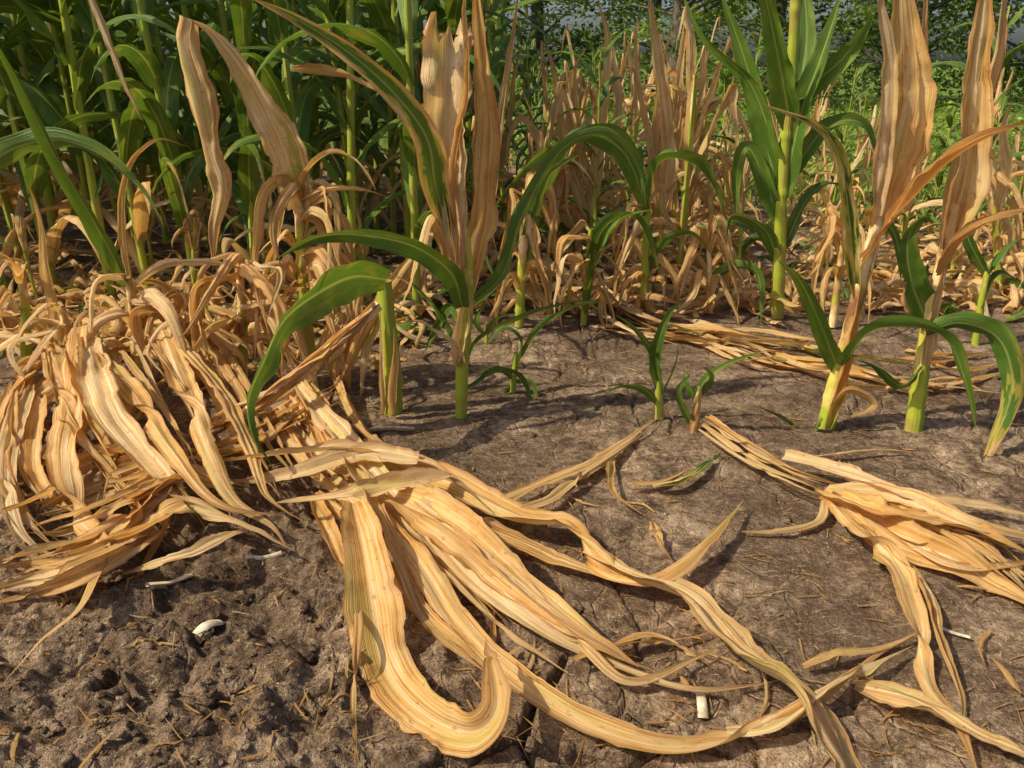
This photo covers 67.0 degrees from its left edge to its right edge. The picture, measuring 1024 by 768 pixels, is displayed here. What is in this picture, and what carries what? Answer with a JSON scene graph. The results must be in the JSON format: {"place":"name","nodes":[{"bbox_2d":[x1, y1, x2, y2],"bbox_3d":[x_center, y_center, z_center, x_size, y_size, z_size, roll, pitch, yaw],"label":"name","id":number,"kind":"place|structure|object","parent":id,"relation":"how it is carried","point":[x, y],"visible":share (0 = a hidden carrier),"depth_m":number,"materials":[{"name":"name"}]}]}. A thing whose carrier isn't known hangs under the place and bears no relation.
{"place":"outdoors","nodes":[
{"label":"outdoors","id":0,"kind":"place"},
{"bbox_2d":[0,67,1023,767],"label":"ground","id":1,"kind":"structure","parent":0,"point":[952,443],"depth_m":1.47,"materials":[{"name":"soil"}]},
{"bbox_2d":[0,213,60,303],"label":"dry corn plant","id":2,"kind":"object","parent":1,"relation":"on","point":[21,234],"visible":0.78,"depth_m":3.00,"materials":[{"name":"beige plant"}]},
{"bbox_2d":[0,253,72,357],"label":"dry corn plant","id":3,"kind":"object","parent":1,"relation":"on","point":[17,267],"visible":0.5,"depth_m":2.27,"materials":[{"name":"beige plant"}]},
{"bbox_2d":[0,13,74,258],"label":"green corn plant","id":4,"kind":"object","parent":1,"relation":"on","point":[5,204],"visible":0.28,"depth_m":3.64,"materials":[{"name":"green plant"}]},
{"bbox_2d":[6,302,70,389],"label":"dry corn plant","id":5,"kind":"object","parent":1,"relation":"on","point":[57,334],"visible":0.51,"depth_m":2.16,"materials":[{"name":"beige plant"}]},
{"bbox_2d":[3,21,83,213],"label":"green corn plant","id":6,"kind":"object","parent":1,"relation":"on","point":[48,55],"visible":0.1,"depth_m":3.83,"materials":[{"name":"green plant"}]},
{"bbox_2d":[0,1,87,195],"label":"green corn plant","id":7,"kind":"object","parent":1,"relation":"on","point":[8,8],"visible":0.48,"depth_m":2.96,"materials":[{"name":"green plant"}]},
{"bbox_2d":[0,38,96,288],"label":"green corn plant","id":8,"kind":"object","parent":1,"relation":"on","point":[7,250],"visible":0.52,"depth_m":3.12,"materials":[{"name":"green plant"}]},
{"bbox_2d":[0,40,146,290],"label":"plant","id":9,"kind":"object","parent":1,"relation":"on","point":[33,168],"visible":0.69,"depth_m":3.01,"materials":[{"name":"green plant"}]},
{"bbox_2d":[0,0,176,261],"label":"green corn plant","id":10,"kind":"object","parent":1,"relation":"on","point":[20,60],"visible":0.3,"depth_m":3.46,"materials":[{"name":"green plant"}]},
{"bbox_2d":[38,9,154,217],"bbox_3d":[-2.150,-1.877,3.756,0.727,2.437,1.148,0,22,0],"label":"green corn plant","id":11,"kind":"object","parent":1,"relation":"on","point":[94,100],"visible":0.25,"depth_m":3.93,"materials":[{"name":"green plant"}]},
{"bbox_2d":[8,0,194,261],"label":"green corn plant","id":12,"kind":"object","parent":1,"relation":"on","point":[51,86],"visible":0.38,"depth_m":3.47,"materials":[{"name":"green plant"}]},
{"bbox_2d":[0,0,230,239],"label":"green corn plant","id":13,"kind":"object","parent":1,"relation":"on","point":[106,134],"visible":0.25,"depth_m":3.47,"materials":[{"name":"green plant"}]},
{"bbox_2d":[0,0,230,287],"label":"green corn plant","id":14,"kind":"object","parent":1,"relation":"on","point":[128,128],"visible":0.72,"depth_m":2.90,"materials":[{"name":"green plant"}]},
{"bbox_2d":[5,0,235,225],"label":"green corn plant","id":15,"kind":"object","parent":1,"relation":"on","point":[20,27],"visible":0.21,"depth_m":3.40,"materials":[{"name":"green plant"}]},
{"bbox_2d":[11,0,238,298],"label":"green corn plant","id":16,"kind":"object","parent":1,"relation":"on","point":[47,106],"visible":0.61,"depth_m":2.88,"materials":[{"name":"green plant"}]},
{"bbox_2d":[99,0,176,222],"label":"green corn plant","id":17,"kind":"object","parent":1,"relation":"on","point":[124,7],"visible":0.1,"depth_m":4.32,"materials":[{"name":"green plant"}]},
{"bbox_2d":[86,273,197,391],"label":"dry corn plant","id":18,"kind":"object","parent":1,"relation":"on","point":[154,297],"visible":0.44,"depth_m":2.20,"materials":[{"name":"beige plant"}]},
{"bbox_2d":[98,0,224,244],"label":"green corn plant","id":19,"kind":"object","parent":1,"relation":"on","point":[151,152],"visible":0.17,"depth_m":4.03,"materials":[{"name":"green plant"}]},
{"bbox_2d":[84,0,240,278],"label":"green corn plant","id":20,"kind":"object","parent":1,"relation":"on","point":[166,84],"visible":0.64,"depth_m":2.78,"materials":[{"name":"green plant"}]},
{"bbox_2d":[123,166,206,284],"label":"dry corn plant","id":21,"kind":"object","parent":1,"relation":"on","point":[148,235],"visible":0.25,"depth_m":3.27,"materials":[{"name":"beige plant"}]},
{"bbox_2d":[0,308,340,686],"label":"dry corn leaves","id":22,"kind":"object","parent":1,"relation":"on","point":[91,383],"visible":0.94,"depth_m":1.68,"materials":[{"name":"beige plant"}]},
{"bbox_2d":[0,0,376,366],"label":"half dry corn plant","id":23,"kind":"object","parent":1,"relation":"on","point":[36,136],"visible":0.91,"depth_m":2.06,"materials":[{"name":"green plant"}]},
{"bbox_2d":[127,289,252,394],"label":"dry corn plant","id":24,"kind":"object","parent":1,"relation":"on","point":[136,323],"visible":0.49,"depth_m":2.24,"materials":[{"name":"beige plant"}]},
{"bbox_2d":[56,0,328,261],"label":"green corn plant","id":25,"kind":"object","parent":1,"relation":"on","point":[227,122],"visible":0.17,"depth_m":3.35,"materials":[{"name":"green plant"}]},
{"bbox_2d":[131,0,259,242],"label":"green corn plant","id":26,"kind":"object","parent":1,"relation":"on","point":[197,11],"visible":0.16,"depth_m":4.11,"materials":[{"name":"green plant"}]},
{"bbox_2d":[167,0,242,243],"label":"green corn plant","id":27,"kind":"object","parent":1,"relation":"on","point":[224,115],"visible":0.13,"depth_m":4.00,"materials":[{"name":"green plant"}]},
{"bbox_2d":[169,169,249,305],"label":"dry corn plant","id":28,"kind":"object","parent":1,"relation":"on","point":[194,229],"visible":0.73,"depth_m":2.97,"materials":[{"name":"beige plant"}]},
{"bbox_2d":[109,0,322,263],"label":"green corn plant","id":29,"kind":"object","parent":1,"relation":"on","point":[221,77],"visible":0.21,"depth_m":3.26,"materials":[{"name":"green plant"}]},
{"bbox_2d":[169,252,319,392],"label":"dry corn plant","id":30,"kind":"object","parent":1,"relation":"on","point":[200,297],"visible":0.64,"depth_m":2.18,"materials":[{"name":"beige plant"}]},
{"bbox_2d":[219,176,275,274],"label":"dry corn plant","id":31,"kind":"object","parent":1,"relation":"on","point":[267,216],"visible":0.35,"depth_m":3.08,"materials":[{"name":"beige plant"}]},
{"bbox_2d":[151,0,345,287],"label":"green corn plant","id":32,"kind":"object","parent":1,"relation":"on","point":[299,112],"visible":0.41,"depth_m":2.76,"materials":[{"name":"green plant"}]},
{"bbox_2d":[176,0,379,247],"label":"green corn plant","id":33,"kind":"object","parent":1,"relation":"on","point":[234,127],"visible":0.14,"depth_m":3.82,"materials":[{"name":"green plant"}]},
{"bbox_2d":[176,15,382,365],"bbox_3d":[-0.598,-0.467,2.140,0.513,1.004,0.337,-5,23,-11],"label":"dry corn plant","id":34,"kind":"object","parent":1,"relation":"on","point":[283,145],"visible":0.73,"depth_m":2.14,"materials":[{"name":"beige plant"}]},
{"bbox_2d":[202,0,364,285],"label":"green corn plant","id":35,"kind":"object","parent":1,"relation":"on","point":[245,191],"visible":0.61,"depth_m":2.77,"materials":[{"name":"green plant"}]},
{"bbox_2d":[183,0,397,245],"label":"green corn plant","id":36,"kind":"object","parent":1,"relation":"on","point":[367,119],"visible":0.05,"depth_m":3.91,"materials":[{"name":"green plant"}]},
{"bbox_2d":[175,258,418,466],"bbox_3d":[-0.560,-0.064,1.972,0.394,0.499,0.746,8,24,18],"label":"broken corn plant","id":37,"kind":"object","parent":1,"relation":"on","point":[355,282],"visible":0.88,"depth_m":1.97,"materials":[{"name":"green plant"}]},
{"bbox_2d":[209,0,404,260],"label":"green corn plant","id":38,"kind":"object","parent":1,"relation":"on","point":[361,112],"visible":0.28,"depth_m":3.30,"materials":[{"name":"green plant"}]},
{"bbox_2d":[285,0,383,246],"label":"green corn plant","id":39,"kind":"object","parent":1,"relation":"on","point":[324,137],"visible":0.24,"depth_m":3.34,"materials":[{"name":"green plant"}]},
{"bbox_2d":[307,5,399,228],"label":"green corn plant","id":40,"kind":"object","parent":1,"relation":"on","point":[375,55],"visible":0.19,"depth_m":4.37,"materials":[{"name":"green plant"}]},
{"bbox_2d":[224,0,508,266],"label":"green corn plant","id":41,"kind":"object","parent":1,"relation":"on","point":[353,170],"visible":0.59,"depth_m":2.77,"materials":[{"name":"green plant"}]},
{"bbox_2d":[256,0,502,318],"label":"green corn plant","id":42,"kind":"object","parent":1,"relation":"on","point":[404,70],"visible":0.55,"depth_m":2.62,"materials":[{"name":"green plant"}]},
{"bbox_2d":[342,0,420,221],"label":"green corn plant","id":43,"kind":"object","parent":1,"relation":"on","point":[361,20],"visible":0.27,"depth_m":3.88,"materials":[{"name":"green plant"}]},
{"bbox_2d":[310,0,469,216],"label":"green corn plant","id":44,"kind":"object","parent":1,"relation":"on","point":[426,5],"visible":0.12,"depth_m":3.69,"materials":[{"name":"green plant"}]},
{"bbox_2d":[317,0,484,233],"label":"green corn plant","id":45,"kind":"object","parent":1,"relation":"on","point":[379,157],"visible":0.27,"depth_m":3.88,"materials":[{"name":"green plant"}]},
{"bbox_2d":[302,0,523,237],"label":"green corn plant","id":46,"kind":"object","parent":1,"relation":"on","point":[379,14],"visible":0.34,"depth_m":3.26,"materials":[{"name":"green plant"}]},
{"bbox_2d":[254,0,646,418],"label":"half dry corn plant","id":47,"kind":"object","parent":1,"relation":"on","point":[436,131],"visible":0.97,"depth_m":1.90,"materials":[{"name":"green plant"}]},
{"bbox_2d":[445,0,499,175],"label":"green corn plant","id":48,"kind":"object","parent":1,"relation":"on","point":[453,10],"visible":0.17,"depth_m":3.06,"materials":[{"name":"green plant"}]},
{"bbox_2d":[382,0,587,213],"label":"green corn plant","id":49,"kind":"object","parent":1,"relation":"on","point":[488,24],"visible":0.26,"depth_m":3.77,"materials":[{"name":"green plant"}]},
{"bbox_2d":[463,82,517,250],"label":"dry corn plant","id":50,"kind":"object","parent":1,"relation":"on","point":[501,205],"visible":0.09,"depth_m":3.79,"materials":[{"name":"beige plant"}]},
{"bbox_2d":[18,426,969,718],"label":"stalk chips","id":51,"kind":"object","parent":1,"relation":"on","point":[700,696],"visible":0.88,"depth_m":1.36,"materials":[{"name":"plant"}]},
{"bbox_2d":[468,44,521,252],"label":"dry corn plant","id":52,"kind":"object","parent":1,"relation":"on","point":[502,187],"visible":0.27,"depth_m":3.78,"materials":[{"name":"beige plant"}]},
{"bbox_2d":[466,0,542,179],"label":"green corn plant","id":53,"kind":"object","parent":1,"relation":"on","point":[500,47],"visible":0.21,"depth_m":4.30,"materials":[{"name":"green plant"}]},
{"bbox_2d":[0,184,1023,767],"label":"leaf litter","id":54,"kind":"object","parent":1,"relation":"on","point":[890,292],"visible":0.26,"depth_m":3.01,"materials":[{"name":"beige plant"}]},
{"bbox_2d":[505,10,539,148],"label":"green corn plant","id":55,"kind":"object","parent":1,"relation":"on","point":[523,66],"visible":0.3,"depth_m":5.51,"materials":[{"name":"green plant"}]},
{"bbox_2d":[490,23,560,174],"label":"green corn plant","id":56,"kind":"object","parent":1,"relation":"on","point":[532,63],"visible":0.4,"depth_m":4.99,"materials":[{"name":"green plant"}]},
{"bbox_2d":[424,0,647,102],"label":"deciduous tree","id":57,"kind":"object","parent":1,"relation":"on","point":[538,11],"visible":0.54,"depth_m":18.64,"materials":[{"name":"green plant"}]},
{"bbox_2d":[478,81,595,280],"bbox_3d":[0.062,-0.822,3.408,0.565,0.955,0.641,-1,22,-3],"label":"dry corn plant","id":58,"kind":"object","parent":1,"relation":"on","point":[561,93],"visible":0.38,"depth_m":3.34,"materials":[{"name":"brown plant"}]},
{"bbox_2d":[475,302,601,397],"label":"corn seedling","id":59,"kind":"object","parent":1,"relation":"on","point":[517,357],"visible":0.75,"depth_m":2.27,"materials":[{"name":"green plant"}]},
{"bbox_2d":[496,40,591,227],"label":"dry corn plant","id":60,"kind":"object","parent":1,"relation":"on","point":[547,105],"visible":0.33,"depth_m":4.28,"materials":[{"name":"brown plant"}]},
{"bbox_2d":[506,39,584,257],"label":"dry corn plant","id":61,"kind":"object","parent":1,"relation":"on","point":[563,175],"visible":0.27,"depth_m":3.45,"materials":[{"name":"brown plant"}]},
{"bbox_2d":[512,60,609,210],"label":"dry corn plant","id":62,"kind":"object","parent":1,"relation":"on","point":[580,79],"visible":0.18,"depth_m":5.01,"materials":[{"name":"brown plant"}]},
{"bbox_2d":[484,123,643,327],"bbox_3d":[0.182,-0.514,2.753,0.557,0.789,0.370,0,22,0],"label":"half dry corn plant","id":63,"kind":"object","parent":1,"relation":"on","point":[529,229],"visible":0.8,"depth_m":2.75,"materials":[{"name":"green plant"}]},
{"bbox_2d":[223,363,913,767],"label":"dry corn leaves","id":64,"kind":"object","parent":1,"relation":"on","point":[437,541],"visible":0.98,"depth_m":1.34,"materials":[{"name":"beige plant"}]},
{"bbox_2d":[561,0,630,255],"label":"dry corn plant","id":65,"kind":"object","parent":1,"relation":"on","point":[582,159],"visible":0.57,"depth_m":3.51,"materials":[{"name":"brown plant"}]},
{"bbox_2d":[540,27,654,261],"bbox_3d":[0.377,-0.961,3.321,0.525,1.046,0.259,-6,23,-15],"label":"green corn plant","id":66,"kind":"object","parent":1,"relation":"on","point":[603,91],"visible":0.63,"depth_m":3.26,"materials":[{"name":"green plant"}]},
{"bbox_2d":[553,209,659,327],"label":"corn plant","id":67,"kind":"object","parent":1,"relation":"on","point":[589,273],"visible":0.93,"depth_m":2.76,"materials":[{"name":"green plant"}]},
{"bbox_2d":[496,136,722,311],"bbox_3d":[0.346,-0.601,2.937,0.900,0.711,0.390,0,22,0],"label":"corn plant","id":68,"kind":"object","parent":1,"relation":"on","point":[629,170],"visible":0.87,"depth_m":2.89,"materials":[{"name":"green plant"}]},
{"bbox_2d":[565,17,675,249],"bbox_3d":[0.542,-1.174,3.883,0.543,1.158,0.987,8,18,29],"label":"dry corn plant","id":69,"kind":"object","parent":1,"relation":"on","point":[636,137],"visible":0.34,"depth_m":3.81,"materials":[{"name":"brown plant"}]},
{"bbox_2d":[603,301,682,419],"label":"corn seedling","id":70,"kind":"object","parent":1,"relation":"on","point":[655,349],"visible":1,"depth_m":2.06,"materials":[{"name":"green plant"}]},
{"bbox_2d":[544,0,760,91],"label":"deciduous tree","id":71,"kind":"object","parent":1,"relation":"on","point":[656,3],"visible":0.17,"depth_m":22.55,"materials":[{"name":"green plant"}]},
{"bbox_2d":[285,29,1023,113],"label":"hedge undergrowth","id":72,"kind":"object","parent":1,"relation":"on","point":[875,76],"visible":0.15,"depth_m":18.28,"materials":[{"name":"green plant"}]},
{"bbox_2d":[621,0,695,268],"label":"dry corn plant","id":73,"kind":"object","parent":1,"relation":"on","point":[663,134],"visible":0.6,"depth_m":3.34,"materials":[{"name":"brown plant"}]},
{"bbox_2d":[575,0,779,91],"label":"deciduous tree","id":74,"kind":"object","parent":1,"relation":"on","point":[678,8],"visible":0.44,"depth_m":15.45,"materials":[{"name":"green plant"}]},
{"bbox_2d":[672,45,749,247],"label":"dry corn plant","id":75,"kind":"object","parent":1,"relation":"on","point":[702,136],"visible":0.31,"depth_m":3.80,"materials":[{"name":"brown plant"}]},
{"bbox_2d":[622,0,801,274],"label":"dry corn plant","id":76,"kind":"object","parent":1,"relation":"on","point":[695,117],"visible":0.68,"depth_m":3.23,"materials":[{"name":"brown plant"}]},
{"bbox_2d":[679,96,748,267],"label":"dry corn plant","id":77,"kind":"object","parent":1,"relation":"on","point":[727,179],"visible":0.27,"depth_m":3.53,"materials":[{"name":"brown plant"}]},
{"bbox_2d":[670,213,764,324],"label":"plant","id":78,"kind":"object","parent":1,"relation":"on","point":[731,267],"visible":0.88,"depth_m":2.92,"materials":[{"name":"brown plant"}]},
{"bbox_2d":[676,350,767,432],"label":"corn seedling","id":79,"kind":"object","parent":1,"relation":"on","point":[693,418],"visible":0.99,"depth_m":2.02,"materials":[{"name":"green plant"}]},
{"bbox_2d":[688,134,760,279],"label":"dry corn plant","id":80,"kind":"object","parent":1,"relation":"on","point":[741,245],"visible":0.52,"depth_m":3.50,"materials":[{"name":"brown plant"}]},
{"bbox_2d":[503,100,1023,220],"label":"weeds","id":81,"kind":"object","parent":1,"relation":"on","point":[956,136],"visible":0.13,"depth_m":7.88,"materials":[{"name":"green plant"}]},
{"bbox_2d":[670,0,863,105],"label":"deciduous tree","id":82,"kind":"object","parent":1,"relation":"on","point":[782,8],"visible":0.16,"depth_m":17.94,"materials":[{"name":"green plant"}]},
{"bbox_2d":[540,240,999,408],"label":"dry corn leaves","id":83,"kind":"object","parent":1,"relation":"on","point":[806,363],"visible":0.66,"depth_m":2.57,"materials":[{"name":"beige plant"}]},
{"bbox_2d":[684,0,875,318],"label":"corn plant","id":84,"kind":"object","parent":1,"relation":"on","point":[802,70],"visible":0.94,"depth_m":2.71,"materials":[{"name":"green plant"}]},
{"bbox_2d":[605,414,1023,767],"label":"dry corn leaves","id":85,"kind":"object","parent":1,"relation":"on","point":[899,530],"visible":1,"depth_m":1.51,"materials":[{"name":"beige plant"}]},
{"bbox_2d":[768,150,865,279],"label":"dry corn plant","id":86,"kind":"object","parent":1,"relation":"on","point":[826,197],"visible":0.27,"depth_m":3.44,"materials":[{"name":"brown plant"}]},
{"bbox_2d":[794,137,873,245],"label":"dry corn plant","id":87,"kind":"object","parent":1,"relation":"on","point":[857,160],"visible":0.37,"depth_m":3.96,"materials":[{"name":"brown plant"}]},
{"bbox_2d":[811,63,880,208],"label":"green corn plant","id":88,"kind":"object","parent":1,"relation":"on","point":[858,73],"visible":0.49,"depth_m":4.41,"materials":[{"name":"green plant"}]},
{"bbox_2d":[806,203,901,327],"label":"plant","id":89,"kind":"object","parent":1,"relation":"on","point":[830,222],"visible":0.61,"depth_m":2.75,"materials":[{"name":"beige plant"}]},
{"bbox_2d":[837,105,880,213],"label":"dry corn plant","id":90,"kind":"object","parent":1,"relation":"on","point":[865,164],"visible":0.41,"depth_m":4.53,"materials":[{"name":"brown plant"}]},
{"bbox_2d":[764,0,1023,431],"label":"half dry corn plant","id":91,"kind":"object","parent":1,"relation":"on","point":[899,177],"visible":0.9,"depth_m":1.79,"materials":[{"name":"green plant"}]},
{"bbox_2d":[840,156,983,252],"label":"dry corn plant","id":92,"kind":"object","parent":1,"relation":"on","point":[906,216],"visible":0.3,"depth_m":3.40,"materials":[{"name":"brown plant"}]},
{"bbox_2d":[813,0,1019,100],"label":"deciduous tree","id":93,"kind":"object","parent":1,"relation":"on","point":[846,29],"visible":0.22,"depth_m":21.12,"materials":[{"name":"green plant"}]},
{"bbox_2d":[826,0,1023,88],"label":"deciduous tree","id":94,"kind":"object","parent":1,"relation":"on","point":[932,47],"visible":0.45,"depth_m":15.44,"materials":[{"name":"green plant"}]},
{"bbox_2d":[916,103,960,240],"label":"dried corn plant","id":95,"kind":"object","parent":1,"relation":"on","point":[952,130],"visible":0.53,"depth_m":4.09,"materials":[{"name":"brown plant"}]},
{"bbox_2d":[856,0,1023,455],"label":"half dry corn plant","id":96,"kind":"object","parent":1,"relation":"on","point":[966,190],"visible":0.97,"depth_m":1.84,"materials":[{"name":"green plant"}]},
{"bbox_2d":[913,6,1023,277],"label":"green corn plant","id":97,"kind":"object","parent":1,"relation":"on","point":[1010,53],"visible":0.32,"depth_m":3.24,"materials":[{"name":"green plant"}]},
{"bbox_2d":[928,0,1023,85],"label":"deciduous tree","id":98,"kind":"object","parent":1,"relation":"on","point":[962,47],"visible":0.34,"depth_m":17.05,"materials":[{"name":"green plant"}]},
{"bbox_2d":[940,197,1023,345],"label":"corn plant","id":99,"kind":"object","parent":1,"relation":"on","point":[979,263],"visible":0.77,"depth_m":2.55,"materials":[{"name":"green plant"}]},
{"bbox_2d":[964,100,1023,288],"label":"dry corn plant","id":100,"kind":"object","parent":1,"relation":"on","point":[999,193],"visible":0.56,"depth_m":3.05,"materials":[{"name":"brown plant"}]},
{"bbox_2d":[31,0,1023,66],"label":"sky","id":101,"kind":"structure","parent":0,"point":[1018,35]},
{"bbox_2d":[319,96,1023,215],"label":"grass","id":102,"kind":"structure","parent":0,"point":[758,200],"depth_m":8.12,"materials":[{"name":"green plant"}]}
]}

